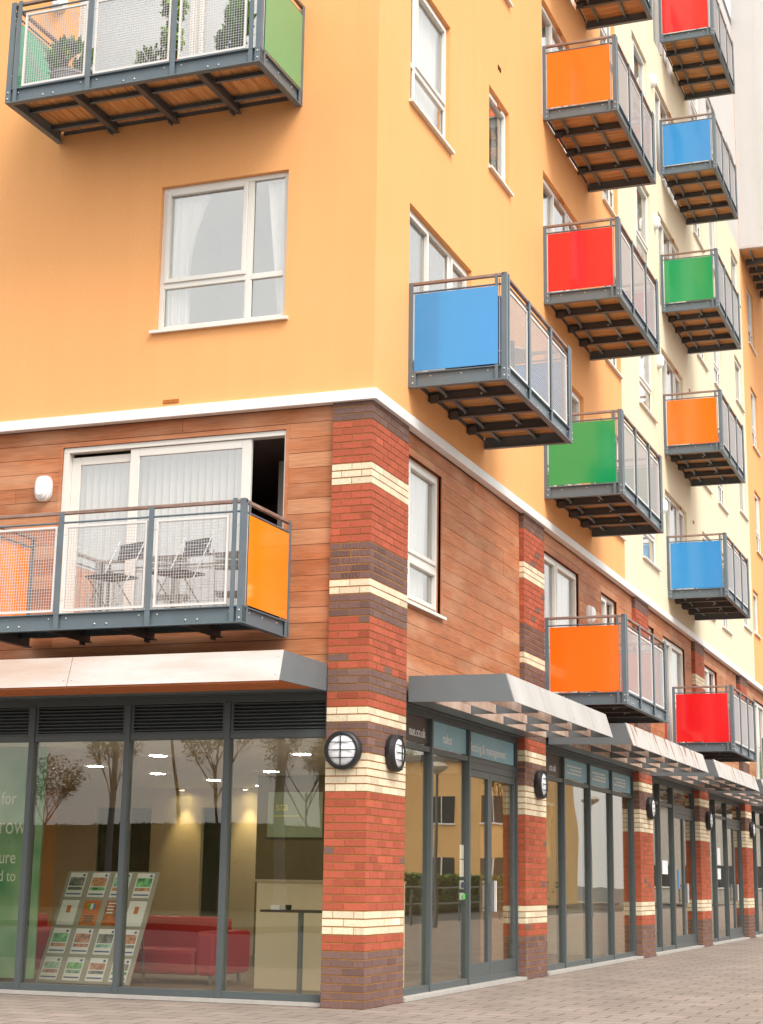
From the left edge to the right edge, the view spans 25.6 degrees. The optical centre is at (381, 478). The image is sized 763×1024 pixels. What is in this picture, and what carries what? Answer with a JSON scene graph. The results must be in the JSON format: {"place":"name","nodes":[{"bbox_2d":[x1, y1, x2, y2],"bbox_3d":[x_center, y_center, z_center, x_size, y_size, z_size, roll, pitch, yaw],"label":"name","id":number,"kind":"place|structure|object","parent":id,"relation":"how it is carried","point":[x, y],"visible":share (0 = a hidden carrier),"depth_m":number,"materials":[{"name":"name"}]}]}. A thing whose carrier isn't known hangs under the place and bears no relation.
{"place":"outdoors","nodes":[
{"label":"outdoors","id":0,"kind":"place"},
{"bbox_2d":[285,905,291,909],"bbox_3d":[-0.968,4.461,17.451,0.070,0.050,0.070,-4,-14,20],"label":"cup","id":1,"kind":"object","parent":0,"point":[288,907],"visible":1,"depth_m":17.43,"materials":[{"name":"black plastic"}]},
{"bbox_2d":[0,937,762,1023],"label":"pavement","id":2,"kind":"structure","parent":0,"point":[719,984],"depth_m":16.48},
{"bbox_2d":[0,0,762,1009],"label":"apartment building","id":3,"kind":"structure","parent":2,"relation":"on","point":[214,306],"depth_m":19.08,"materials":[{"name":"orange paint"}]},
{"bbox_2d":[0,746,47,978],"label":"graphic panel","id":4,"kind":"object","parent":3,"relation":"attached to","point":[13,768],"visible":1,"depth_m":18.46,"materials":[{"name":"green plastic"}]},
{"bbox_2d":[35,913,51,969],"bbox_3d":[-4.964,5.531,19.941,2.180,0.720,0.980,-4,-14,20],"label":"sofa","id":5,"kind":"object","parent":3,"relation":"on","point":[43,930],"visible":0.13,"depth_m":19.57,"materials":[{"name":"red fabric"}]},
{"bbox_2d":[34,476,52,501],"bbox_3d":[-3.715,0.100,18.346,0.200,0.290,0.115,-4,-14,20],"label":"wall lamp","id":6,"kind":"object","parent":3,"relation":"attached to","point":[43,489],"visible":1,"depth_m":18.31,"materials":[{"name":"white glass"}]},
{"bbox_2d":[51,0,67,12],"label":"wall lamp","id":7,"kind":"object","parent":3,"relation":"attached to","point":[58,2],"visible":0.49,"depth_m":19.66,"materials":[{"name":"white glass"}]},
{"bbox_2d":[35,871,159,985],"bbox_3d":[-3.159,5.040,18.847,1.180,1.221,0.710,-4,-14,20],"label":"brochure stand","id":8,"kind":"object","parent":3,"relation":"in","point":[79,948],"visible":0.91,"depth_m":18.79,"materials":[{"name":"beige plastic"}]},
{"bbox_2d":[0,498,291,647],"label":"balcony","id":9,"kind":"structure","parent":3,"relation":"attached to","point":[265,578],"depth_m":16.56,"materials":[{"name":"paint"}]},
{"bbox_2d":[83,541,143,611],"bbox_3d":[-2.745,1.013,17.179,0.434,0.907,0.501,-10,-17,39],"label":"folding chair","id":10,"kind":"object","parent":9,"relation":"on","point":[120,556],"visible":0.43,"depth_m":17.26,"materials":[{"name":"paint"}]},
{"bbox_2d":[150,531,213,608],"bbox_3d":[-2.033,0.962,16.919,0.434,0.907,0.501,-10,-17,39],"label":"folding chair","id":11,"kind":"object","parent":9,"relation":"on","point":[192,573],"visible":0.48,"depth_m":17.00,"materials":[{"name":"paint"}]},
{"bbox_2d":[5,0,304,143],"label":"balcony","id":12,"kind":"structure","parent":3,"relation":"attached to","point":[172,90],"depth_m":18.14,"materials":[{"name":"grey paint"}]},
{"bbox_2d":[43,34,93,78],"bbox_3d":[-3.482,-4.571,18.708,0.583,0.809,0.596,1,-13,-1],"label":"potted plant","id":13,"kind":"object","parent":12,"relation":"on","point":[65,54],"visible":0.43,"depth_m":18.58,"materials":[{"name":"green plant"}]},
{"bbox_2d":[133,42,166,64],"bbox_3d":[-2.501,-4.505,18.262,0.418,0.503,0.437,6,-14,-22],"label":"potted plant","id":14,"kind":"object","parent":12,"relation":"on","point":[149,52],"visible":0.34,"depth_m":18.14,"materials":[{"name":"green plant"}]},
{"bbox_2d":[160,0,188,59],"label":"potted plant","id":15,"kind":"object","parent":12,"relation":"on","point":[166,30],"visible":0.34,"depth_m":18.18,"materials":[{"name":"green plant"}]},
{"bbox_2d":[214,0,256,49],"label":"potted plant","id":16,"kind":"object","parent":12,"relation":"on","point":[233,25],"visible":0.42,"depth_m":17.89,"materials":[{"name":"green plant"}]},
{"bbox_2d":[0,650,326,698],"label":"canopy","id":17,"kind":"object","parent":3,"relation":"attached to","point":[206,673],"visible":1,"depth_m":16.26,"materials":[{"name":"grey metal"}]},
{"bbox_2d":[59,430,285,618],"bbox_3d":[-2.215,0.612,17.853,2.670,2.078,0.229,-4,-14,20],"label":"patio door","id":18,"kind":"structure","parent":3,"relation":"in","point":[79,474],"depth_m":18.06,"materials":[{"name":"white glass"}]},
{"bbox_2d":[77,0,268,74],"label":"patio door","id":19,"kind":"structure","parent":3,"relation":"in","point":[199,1],"depth_m":19.49,"materials":[{"name":"glass"}]},
{"bbox_2d":[133,915,249,984],"bbox_3d":[-2.623,5.460,19.500,1.980,0.720,0.980,-4,-14,20],"label":"sofa","id":20,"kind":"object","parent":3,"relation":"on","point":[180,945],"visible":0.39,"depth_m":19.18,"materials":[{"name":"red fabric"}]},
{"bbox_2d":[149,172,288,333],"bbox_3d":[-1.710,-2.446,18.279,1.630,1.721,0.265,-4,-14,20],"label":"window","id":21,"kind":"structure","parent":3,"relation":"in","point":[184,207],"depth_m":18.35,"materials":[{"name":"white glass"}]},
{"bbox_2d":[260,909,321,993],"bbox_3d":[-0.741,4.904,17.344,0.980,0.855,0.400,-4,-14,20],"label":"table","id":22,"kind":"object","parent":3,"relation":"in","point":[300,950],"visible":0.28,"depth_m":17.35,"materials":[{"name":"grey metal"}]},
{"bbox_2d":[271,905,281,909],"bbox_3d":[-1.099,4.473,17.499,0.100,0.045,0.060,-4,-14,20],"label":"card box","id":23,"kind":"object","parent":22,"relation":"on","point":[276,907],"visible":1,"depth_m":17.47,"materials":[{"name":"white paper"}]},
{"bbox_2d":[267,792,323,836],"bbox_3d":[-1.185,4.616,23.046,0.820,0.610,0.036,-4,-14,20],"label":"wall sign","id":24,"kind":"object","parent":3,"relation":"attached to","point":[295,814],"visible":1,"depth_m":23.03,"materials":[{"name":"green"}]},
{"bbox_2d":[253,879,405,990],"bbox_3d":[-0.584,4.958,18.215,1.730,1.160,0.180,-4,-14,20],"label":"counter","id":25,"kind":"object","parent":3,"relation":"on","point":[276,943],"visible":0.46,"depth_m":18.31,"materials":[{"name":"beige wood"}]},
{"bbox_2d":[324,730,361,769],"bbox_3d":[-0.381,2.648,16.366,0.384,0.384,0.127,-4,-14,20],"label":"bulkhead lamp","id":26,"kind":"object","parent":3,"relation":"attached to","point":[342,749],"visible":1,"depth_m":16.32,"materials":[{"name":"black plastic"}]},
{"bbox_2d":[386,734,407,771],"bbox_3d":[0.155,2.770,16.929,0.127,0.384,0.384,-4,-14,20],"label":"bulkhead lamp","id":27,"kind":"object","parent":3,"relation":"attached to","point":[396,754],"visible":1,"depth_m":16.83,"materials":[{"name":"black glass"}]},
{"bbox_2d":[407,458,446,620],"bbox_3d":[0.391,0.654,18.602,0.265,1.661,1.360,-4,-14,20],"label":"window","id":28,"kind":"structure","parent":3,"relation":"in","point":[418,564],"depth_m":18.89,"materials":[{"name":"white glass"}]},
{"bbox_2d":[409,0,454,154],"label":"window","id":29,"kind":"structure","parent":3,"relation":"in","point":[424,96],"depth_m":20.11,"materials":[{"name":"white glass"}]},
{"bbox_2d":[410,210,466,372],"bbox_3d":[0.582,-1.854,19.587,0.167,2.000,2.300,-4,-14,20],"label":"window","id":30,"kind":"structure","parent":3,"relation":"in","point":[446,267],"depth_m":19.55,"materials":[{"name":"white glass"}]},
{"bbox_2d":[408,271,572,449],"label":"balcony","id":31,"kind":"structure","parent":3,"relation":"attached to","point":[504,404],"depth_m":18.46,"materials":[{"name":"grey paint"}]},
{"bbox_2d":[488,91,513,196],"bbox_3d":[1.507,-4.524,22.489,0.265,1.211,1.030,-4,-14,20],"label":"window","id":32,"kind":"structure","parent":3,"relation":"in","point":[500,176],"depth_m":22.79,"materials":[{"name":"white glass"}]},
{"bbox_2d":[505,0,512,7],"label":"window","id":33,"kind":"structure","parent":3,"relation":"in","point":[509,2],"depth_m":23.34,"materials":[{"name":"white glass"}]},
{"bbox_2d":[408,673,612,737],"bbox_3d":[1.611,2.675,19.426,1.158,0.294,4.500,-4,-14,20],"label":"canopy","id":34,"kind":"object","parent":3,"relation":"attached to","point":[506,702],"visible":1,"depth_m":18.32,"materials":[{"name":"grey metal"}]},
{"bbox_2d":[534,770,549,798],"bbox_3d":[2.113,4.018,22.036,0.127,0.384,0.384,-4,-14,20],"label":"bulkhead lamp","id":35,"kind":"object","parent":3,"relation":"attached to","point":[541,785],"visible":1,"depth_m":21.93,"materials":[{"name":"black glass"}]},
{"bbox_2d":[542,6,575,167],"bbox_3d":[2.680,-6.076,26.170,0.173,1.970,2.330,-4,-14,20],"label":"window","id":36,"kind":"structure","parent":3,"relation":"in","point":[551,31],"depth_m":25.99,"materials":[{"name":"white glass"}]},
{"bbox_2d":[543,178,577,292],"bbox_3d":[2.639,-3.314,25.510,0.173,1.970,2.330,-4,-14,20],"label":"window","id":37,"kind":"structure","parent":3,"relation":"in","point":[552,199],"depth_m":25.38,"materials":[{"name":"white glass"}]},
{"bbox_2d":[544,553,576,692],"bbox_3d":[2.479,2.201,24.114,0.173,2.030,2.130,-4,-14,20],"label":"window","id":38,"kind":"structure","parent":3,"relation":"in","point":[556,582],"depth_m":24.34,"materials":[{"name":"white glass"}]},
{"bbox_2d":[547,391,580,486],"bbox_3d":[2.600,-0.552,24.850,0.167,1.970,2.330,-4,-14,20],"label":"window","id":39,"kind":"structure","parent":3,"relation":"in","point":[576,400],"depth_m":25.89,"materials":[{"name":"white glass"}]},
{"bbox_2d":[586,605,595,623],"bbox_3d":[3.212,2.077,25.637,0.115,0.290,0.200,-4,-14,20],"label":"wall lamp","id":40,"kind":"object","parent":3,"relation":"attached to","point":[590,610],"visible":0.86,"depth_m":25.57,"materials":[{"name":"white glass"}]},
{"bbox_2d":[542,34,655,192],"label":"balcony","id":41,"kind":"structure","parent":3,"relation":"attached to","point":[608,144],"depth_m":25.23,"materials":[{"name":"paint"}]},
{"bbox_2d":[543,216,659,360],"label":"balcony","id":42,"kind":"structure","parent":3,"relation":"attached to","point":[617,321],"depth_m":24.41,"materials":[{"name":"paint"}]},
{"bbox_2d":[544,409,663,536],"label":"balcony","id":43,"kind":"structure","parent":3,"relation":"attached to","point":[621,500],"depth_m":23.52,"materials":[{"name":"paint"}]},
{"bbox_2d":[600,27,611,69],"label":"window","id":44,"kind":"structure","parent":3,"relation":"in","point":[605,31],"depth_m":29.92,"materials":[{"name":"white glass"}]},
{"bbox_2d":[545,614,668,723],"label":"balcony","id":45,"kind":"structure","parent":3,"relation":"attached to","point":[628,684],"depth_m":22.78,"materials":[{"name":"paint"}]},
{"bbox_2d":[601,595,613,625],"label":"window","id":46,"kind":"structure","parent":3,"relation":"in","point":[604,600],"depth_m":27.10,"materials":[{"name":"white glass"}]},
{"bbox_2d":[602,190,615,216],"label":"window","id":47,"kind":"structure","parent":3,"relation":"in","point":[608,198],"depth_m":29.27,"materials":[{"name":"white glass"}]},
{"bbox_2d":[574,0,652,29],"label":"balcony","id":48,"kind":"structure","parent":3,"relation":"attached to","point":[598,14],"depth_m":27.80,"materials":[{"name":"paint"}]},
{"bbox_2d":[604,281,623,378],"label":"window","id":49,"kind":"structure","parent":3,"relation":"in","point":[612,362],"depth_m":28.55,"materials":[{"name":"white glass"}]},
{"bbox_2d":[615,438,626,540],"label":"window","id":50,"kind":"structure","parent":3,"relation":"in","point":[623,538],"depth_m":28.42,"materials":[{"name":"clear glass"}]},
{"bbox_2d":[548,723,708,772],"bbox_3d":[3.837,4.095,25.234,1.158,0.294,5.900,-4,-14,20],"label":"canopy","id":51,"kind":"object","parent":3,"relation":"attached to","point":[628,746],"visible":0.98,"depth_m":24.27,"materials":[{"name":"grey metal"}]},
{"bbox_2d":[632,38,644,125],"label":"window","id":52,"kind":"structure","parent":3,"relation":"in","point":[634,49],"depth_m":33.01,"materials":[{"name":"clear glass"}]},
{"bbox_2d":[635,186,647,265],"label":"window","id":53,"kind":"structure","parent":3,"relation":"in","point":[641,244],"depth_m":32.27,"materials":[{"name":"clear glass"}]},
{"bbox_2d":[639,355,657,422],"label":"window","id":54,"kind":"structure","parent":3,"relation":"in","point":[645,386],"depth_m":31.47,"materials":[{"name":"clear glass"}]},
{"bbox_2d":[646,797,656,819],"bbox_3d":[4.607,5.609,28.545,0.127,0.384,0.384,-4,-14,20],"label":"bulkhead lamp","id":55,"kind":"object","parent":3,"relation":"attached to","point":[651,808],"visible":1,"depth_m":28.43,"materials":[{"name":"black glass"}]},
{"bbox_2d":[642,534,661,571],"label":"window","id":56,"kind":"structure","parent":3,"relation":"in","point":[647,537],"depth_m":30.75,"materials":[{"name":"clear glass"}]},
{"bbox_2d":[650,73,656,87],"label":"wall lamp","id":57,"kind":"object","parent":3,"relation":"attached to","point":[653,79],"visible":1,"depth_m":33.53,"materials":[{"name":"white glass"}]},
{"bbox_2d":[653,215,660,229],"bbox_3d":[5.404,-5.032,32.851,0.115,0.290,0.200,-4,-14,20],"label":"wall lamp","id":58,"kind":"object","parent":3,"relation":"attached to","point":[656,222],"visible":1,"depth_m":32.78,"materials":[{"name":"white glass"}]},
{"bbox_2d":[657,355,663,368],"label":"wall lamp","id":59,"kind":"object","parent":3,"relation":"attached to","point":[660,361],"visible":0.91,"depth_m":32.12,"materials":[{"name":"white glass"}]},
{"bbox_2d":[652,0,671,81],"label":"window","id":60,"kind":"structure","parent":3,"relation":"in","point":[658,44],"depth_m":35.74,"materials":[{"name":"clear glass"}]},
{"bbox_2d":[655,89,674,203],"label":"window","id":61,"kind":"structure","parent":3,"relation":"in","point":[658,106],"depth_m":34.69,"materials":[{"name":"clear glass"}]},
{"bbox_2d":[663,499,667,513],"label":"wall lamp","id":62,"kind":"object","parent":3,"relation":"attached to","point":[665,506],"visible":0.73,"depth_m":31.46,"materials":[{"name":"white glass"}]},
{"bbox_2d":[659,224,677,313],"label":"window","id":63,"kind":"structure","parent":3,"relation":"in","point":[668,248],"depth_m":34.47,"materials":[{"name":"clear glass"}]},
{"bbox_2d":[661,353,681,445],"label":"window","id":64,"kind":"structure","parent":3,"relation":"in","point":[668,380],"depth_m":34.03,"materials":[{"name":"clear glass"}]},
{"bbox_2d":[663,637,684,742],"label":"window","id":65,"kind":"structure","parent":3,"relation":"in","point":[670,648],"depth_m":31.91,"materials":[{"name":"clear glass"}]},
{"bbox_2d":[665,493,685,590],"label":"window","id":66,"kind":"structure","parent":3,"relation":"in","point":[672,517],"depth_m":33.34,"materials":[{"name":"clear glass"}]},
{"bbox_2d":[690,99,697,119],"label":"window","id":67,"kind":"structure","parent":3,"relation":"in","point":[694,106],"depth_m":39.16,"materials":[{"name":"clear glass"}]},
{"bbox_2d":[658,0,734,100],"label":"balcony","id":68,"kind":"structure","parent":3,"relation":"attached to","point":[702,61],"depth_m":35.44,"materials":[{"name":"paint"}]},
{"bbox_2d":[659,112,738,224],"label":"balcony","id":69,"kind":"structure","parent":3,"relation":"attached to","point":[704,191],"depth_m":34.27,"materials":[{"name":"glass"}]},
{"bbox_2d":[693,224,705,252],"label":"window","id":70,"kind":"structure","parent":3,"relation":"in","point":[696,227],"depth_m":38.24,"materials":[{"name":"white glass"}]},
{"bbox_2d":[660,248,741,353],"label":"balcony","id":71,"kind":"structure","parent":3,"relation":"attached to","point":[702,319],"depth_m":33.20,"materials":[{"name":"paint"}]},
{"bbox_2d":[697,353,709,371],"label":"window","id":72,"kind":"structure","parent":3,"relation":"in","point":[700,355],"depth_m":37.39,"materials":[{"name":"white glass"}]},
{"bbox_2d":[663,389,745,486],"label":"balcony","id":73,"kind":"structure","parent":3,"relation":"attached to","point":[710,456],"depth_m":32.33,"materials":[{"name":"paint"}]},
{"bbox_2d":[652,759,758,790],"bbox_3d":[6.069,5.519,31.061,1.158,0.294,4.800,-4,-14,20],"label":"canopy","id":74,"kind":"object","parent":3,"relation":"attached to","point":[719,776],"visible":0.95,"depth_m":30.36,"materials":[{"name":"grey metal"}]},
{"bbox_2d":[666,532,750,620],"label":"balcony","id":75,"kind":"structure","parent":3,"relation":"attached to","point":[718,592],"depth_m":31.62,"materials":[{"name":"glass"}]},
{"bbox_2d":[706,98,712,159],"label":"window","id":76,"kind":"structure","parent":3,"relation":"in","point":[709,110],"depth_m":41.34,"materials":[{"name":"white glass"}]},
{"bbox_2d":[704,666,714,693],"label":"window","id":77,"kind":"structure","parent":3,"relation":"in","point":[707,671],"depth_m":35.87,"materials":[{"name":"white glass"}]},
{"bbox_2d":[706,811,713,829],"bbox_3d":[6.631,6.900,33.825,0.127,0.384,0.384,-4,-14,20],"label":"bulkhead lamp","id":78,"kind":"object","parent":3,"relation":"attached to","point":[709,821],"visible":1,"depth_m":33.70,"materials":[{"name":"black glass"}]},
{"bbox_2d":[710,222,715,274],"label":"window","id":79,"kind":"structure","parent":3,"relation":"in","point":[712,225],"depth_m":40.45,"materials":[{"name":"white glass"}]},
{"bbox_2d":[672,685,756,761],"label":"balcony","id":80,"kind":"structure","parent":3,"relation":"attached to","point":[714,726],"depth_m":31.07,"materials":[{"name":"paint"}]},
{"bbox_2d":[713,351,725,397],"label":"window","id":81,"kind":"structure","parent":3,"relation":"in","point":[715,354],"depth_m":39.69,"materials":[{"name":"white glass"}]},
{"bbox_2d":[718,485,729,514],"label":"window","id":82,"kind":"structure","parent":3,"relation":"in","point":[721,487],"depth_m":38.98,"materials":[{"name":"white glass"}]},
{"bbox_2d":[721,555,733,635],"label":"window","id":83,"kind":"structure","parent":3,"relation":"in","point":[725,626],"depth_m":38.30,"materials":[{"name":"white glass"}]},
{"bbox_2d":[708,779,762,803],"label":"canopy","id":84,"kind":"object","parent":3,"relation":"attached to","point":[750,797],"visible":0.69,"depth_m":35.14,"materials":[{"name":"grey metal"}]},
{"bbox_2d":[731,254,741,307],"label":"window","id":85,"kind":"structure","parent":3,"relation":"in","point":[732,260],"depth_m":43.70,"materials":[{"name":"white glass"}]},
{"bbox_2d":[734,358,745,412],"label":"window","id":86,"kind":"structure","parent":3,"relation":"in","point":[738,400],"depth_m":42.99,"materials":[{"name":"white glass"}]},
{"bbox_2d":[739,483,749,521],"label":"window","id":87,"kind":"structure","parent":3,"relation":"in","point":[742,511],"depth_m":42.32,"materials":[{"name":"white glass"}]},
{"bbox_2d":[730,0,762,298],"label":"white building","id":88,"kind":"structure","parent":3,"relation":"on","point":[747,27],"depth_m":45.06,"materials":[{"name":"paint"}]},
{"bbox_2d":[744,619,753,633],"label":"window","id":89,"kind":"structure","parent":3,"relation":"in","point":[746,625],"depth_m":41.29,"materials":[{"name":"white glass"}]},
{"bbox_2d":[749,822,755,837],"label":"bulkhead lamp","id":90,"kind":"object","parent":3,"relation":"attached to","point":[752,828],"visible":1,"depth_m":39.06,"materials":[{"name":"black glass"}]},
{"bbox_2d":[747,291,757,356],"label":"window","id":91,"kind":"structure","parent":3,"relation":"in","point":[750,342],"depth_m":45.78,"materials":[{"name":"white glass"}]},
{"bbox_2d":[750,390,760,456],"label":"window","id":92,"kind":"structure","parent":3,"relation":"in","point":[753,416],"depth_m":45.13,"materials":[{"name":"white glass"}]},
{"bbox_2d":[751,804,762,808],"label":"canopy","id":93,"kind":"object","parent":3,"relation":"attached to","point":[760,806],"visible":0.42,"depth_m":39.60,"materials":[{"name":"grey metal"}]},
{"bbox_2d":[753,592,761,638],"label":"window","id":94,"kind":"structure","parent":3,"relation":"in","point":[754,595],"depth_m":43.03,"materials":[{"name":"white glass"}]},
{"bbox_2d":[754,493,762,558],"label":"window","id":95,"kind":"structure","parent":3,"relation":"in","point":[757,520],"depth_m":44.52,"materials":[{"name":"white glass"}]},
{"bbox_2d":[755,702,762,778],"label":"window","id":96,"kind":"structure","parent":3,"relation":"in","point":[757,706],"depth_m":42.26,"materials":[{"name":"white glass"}]},
{"bbox_2d":[446,341,514,369],"bbox_3d":[1.101,-1.399,19.068,0.620,0.880,0.560,12,-17,-38],"label":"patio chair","id":97,"kind":"object","parent":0,"point":[475,366],"visible":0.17,"depth_m":18.99,"materials":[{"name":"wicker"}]},
{"bbox_2d":[476,296,500,366],"bbox_3d":[1.195,-1.552,18.312,0.300,0.830,0.260,-4,-14,20],"label":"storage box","id":98,"kind":"object","parent":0,"point":[498,335],"visible":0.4,"depth_m":18.16,"materials":[{"name":"grey metal"}]},
{"bbox_2d":[515,347,531,370],"bbox_3d":[1.484,-1.132,19.779,0.620,0.708,0.620,-4,-14,20],"label":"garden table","id":99,"kind":"object","parent":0,"point":[518,355],"visible":0.06,"depth_m":19.78,"materials":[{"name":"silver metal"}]},
{"bbox_2d":[725,0,730,17],"label":"sky","id":100,"kind":"structure","parent":0,"point":[727,2],"materials":[{"name":"white"}]}
]}

